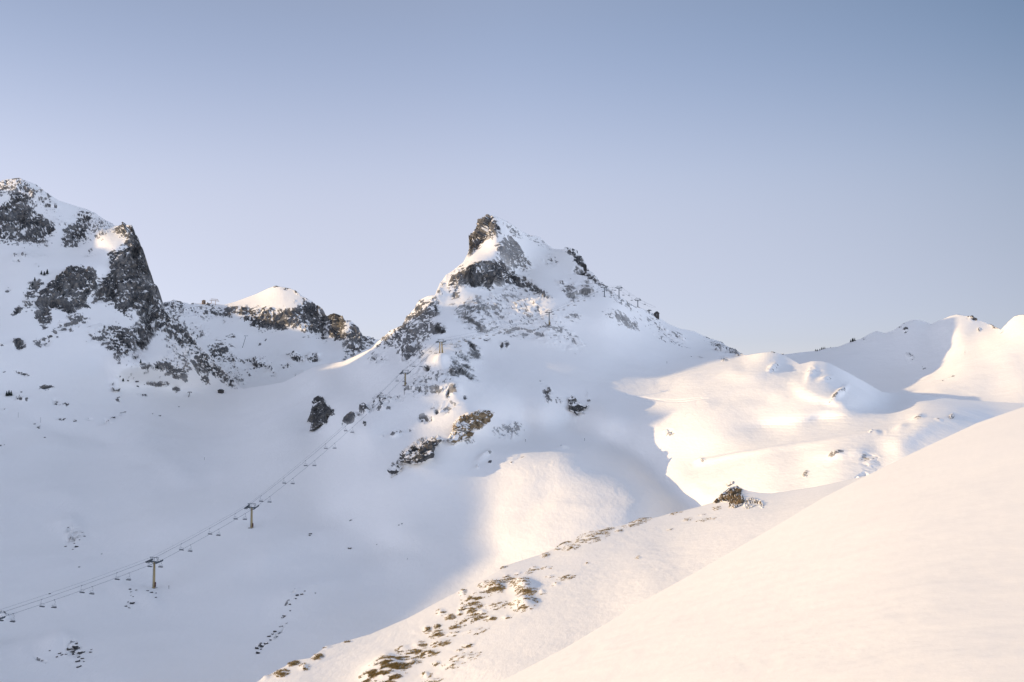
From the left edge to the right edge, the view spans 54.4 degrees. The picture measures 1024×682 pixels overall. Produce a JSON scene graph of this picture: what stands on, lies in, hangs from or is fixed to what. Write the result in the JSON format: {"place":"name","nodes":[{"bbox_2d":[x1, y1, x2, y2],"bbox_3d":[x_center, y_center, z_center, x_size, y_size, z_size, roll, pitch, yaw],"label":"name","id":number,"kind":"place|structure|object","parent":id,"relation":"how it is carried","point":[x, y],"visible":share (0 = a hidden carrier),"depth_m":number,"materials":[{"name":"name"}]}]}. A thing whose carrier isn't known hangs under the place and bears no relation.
{"place":"outdoors","nodes":[
{"label":"outdoors","id":0,"kind":"place"},
{"bbox_2d":[0,178,240,398],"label":"mountain","id":1,"kind":"structure","parent":0,"point":[92,300],"depth_m":894.05,"materials":[{"name":"white snow"}]},
{"bbox_2d":[163,286,378,388],"bbox_3d":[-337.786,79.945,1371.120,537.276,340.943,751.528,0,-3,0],"label":"mountain","id":2,"kind":"structure","parent":0,"point":[288,333],"depth_m":1351.54,"materials":[{"name":"white snow"}]},
{"bbox_2d":[0,348,677,681],"bbox_3d":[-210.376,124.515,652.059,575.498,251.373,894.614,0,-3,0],"label":"snow valley","id":3,"kind":"structure","parent":0,"point":[137,481],"depth_m":413.81,"materials":[{"name":"white snow"}]},
{"bbox_2d":[145,557,162,588],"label":"chairlift tower","id":4,"kind":"structure","parent":3,"relation":"on","point":[153,574],"depth_m":354.80,"materials":[{"name":"metal"}]},
{"bbox_2d":[1,287,642,615],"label":"haul rope","id":5,"kind":"object","parent":4,"relation":"attached to","point":[283,478],"visible":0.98,"depth_m":419.53,"materials":[{"name":"grey metal"}]},
{"bbox_2d":[0,285,651,609],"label":"communication cable","id":6,"kind":"object","parent":4,"relation":"attached to","point":[306,457],"visible":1,"depth_m":444.81,"materials":[{"name":"grey metal"}]},
{"bbox_2d":[244,503,258,528],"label":"chairlift tower","id":7,"kind":"structure","parent":3,"relation":"on","point":[251,519],"depth_m":409.60,"materials":[{"name":"metal"}]},
{"bbox_2d":[307,396,334,430],"bbox_3d":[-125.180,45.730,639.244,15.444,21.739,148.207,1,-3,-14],"label":"rock outcrop","id":8,"kind":"object","parent":3,"relation":"on","point":[322,411],"visible":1,"depth_m":617.27,"materials":[{"name":"grey stone"}]},
{"bbox_2d":[387,461,402,477],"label":"rock outcrop","id":9,"kind":"object","parent":3,"relation":"on","point":[394,468],"visible":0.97,"depth_m":409.03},
{"bbox_2d":[0,0,1023,354],"label":"sky","id":10,"kind":"structure","parent":0,"point":[777,176],"materials":[{"name":"blue"}]},
{"bbox_2d":[335,214,745,469],"bbox_3d":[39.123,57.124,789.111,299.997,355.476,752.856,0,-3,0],"label":"central peak","id":11,"kind":"structure","parent":0,"point":[506,273],"depth_m":691.24,"materials":[{"name":"white snow"}]},
{"bbox_2d":[399,370,410,385],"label":"chairlift tower","id":12,"kind":"structure","parent":11,"relation":"on","point":[402,372],"depth_m":524.89,"materials":[{"name":"metal"}]},
{"bbox_2d":[397,435,443,464],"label":"rock outcrop","id":13,"kind":"object","parent":11,"relation":"on","point":[419,451],"visible":1,"depth_m":416.66,"materials":[{"name":"grey stone"}]},
{"bbox_2d":[436,339,445,352],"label":"chairlift tower","id":14,"kind":"structure","parent":11,"relation":"on","point":[441,345],"depth_m":570.75,"materials":[{"name":"metal"}]},
{"bbox_2d":[448,430,473,444],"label":"rock outcrop","id":15,"kind":"object","parent":11,"relation":"on","point":[456,437],"visible":0.99,"depth_m":433.50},
{"bbox_2d":[452,409,493,430],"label":"rock outcrop","id":16,"kind":"object","parent":11,"relation":"on","point":[479,419],"visible":0.96,"depth_m":446.92,"materials":[{"name":"brown stone"}]},
{"bbox_2d":[568,395,588,415],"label":"rock outcrop","id":17,"kind":"object","parent":11,"relation":"on","point":[576,406],"visible":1,"depth_m":544.45,"materials":[{"name":"grey stone"}]},
{"bbox_2d":[654,311,659,318],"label":"mountain hut","id":18,"kind":"object","parent":11,"relation":"on","point":[656,314],"visible":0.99,"depth_m":877.68,"materials":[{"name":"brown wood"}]},
{"bbox_2d":[257,476,864,681],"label":"grassy snow ridge","id":19,"kind":"structure","parent":0,"point":[615,577],"depth_m":142.03,"materials":[{"name":"white snow"}]},
{"bbox_2d":[268,506,720,681],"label":"alpine grass","id":20,"kind":"structure","parent":19,"relation":"on","point":[372,673],"depth_m":136.42,"materials":[{"name":"brown plant"}]},
{"bbox_2d":[713,486,744,507],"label":"rock outcrop","id":21,"kind":"object","parent":19,"relation":"on","point":[733,496],"visible":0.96,"depth_m":237.03,"materials":[{"name":"brown stone"}]},
{"bbox_2d":[743,497,764,508],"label":"rock outcrop","id":22,"kind":"object","parent":19,"relation":"on","point":[751,500],"visible":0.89,"depth_m":212.72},
{"bbox_2d":[464,352,1023,582],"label":"sunlit hill","id":23,"kind":"structure","parent":0,"point":[767,422],"depth_m":392.25,"materials":[{"name":"white snow"}]},
{"bbox_2d":[501,407,1023,681],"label":"foreground snow slope","id":24,"kind":"structure","parent":0,"point":[909,568],"depth_m":26.78,"materials":[{"name":"white snow"}]},
{"bbox_2d":[784,314,1023,403],"bbox_3d":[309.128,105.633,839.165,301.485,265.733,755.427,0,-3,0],"label":"snow bowl mountain","id":25,"kind":"structure","parent":0,"point":[962,357],"depth_m":801.02,"materials":[{"name":"white snow"}]}
]}

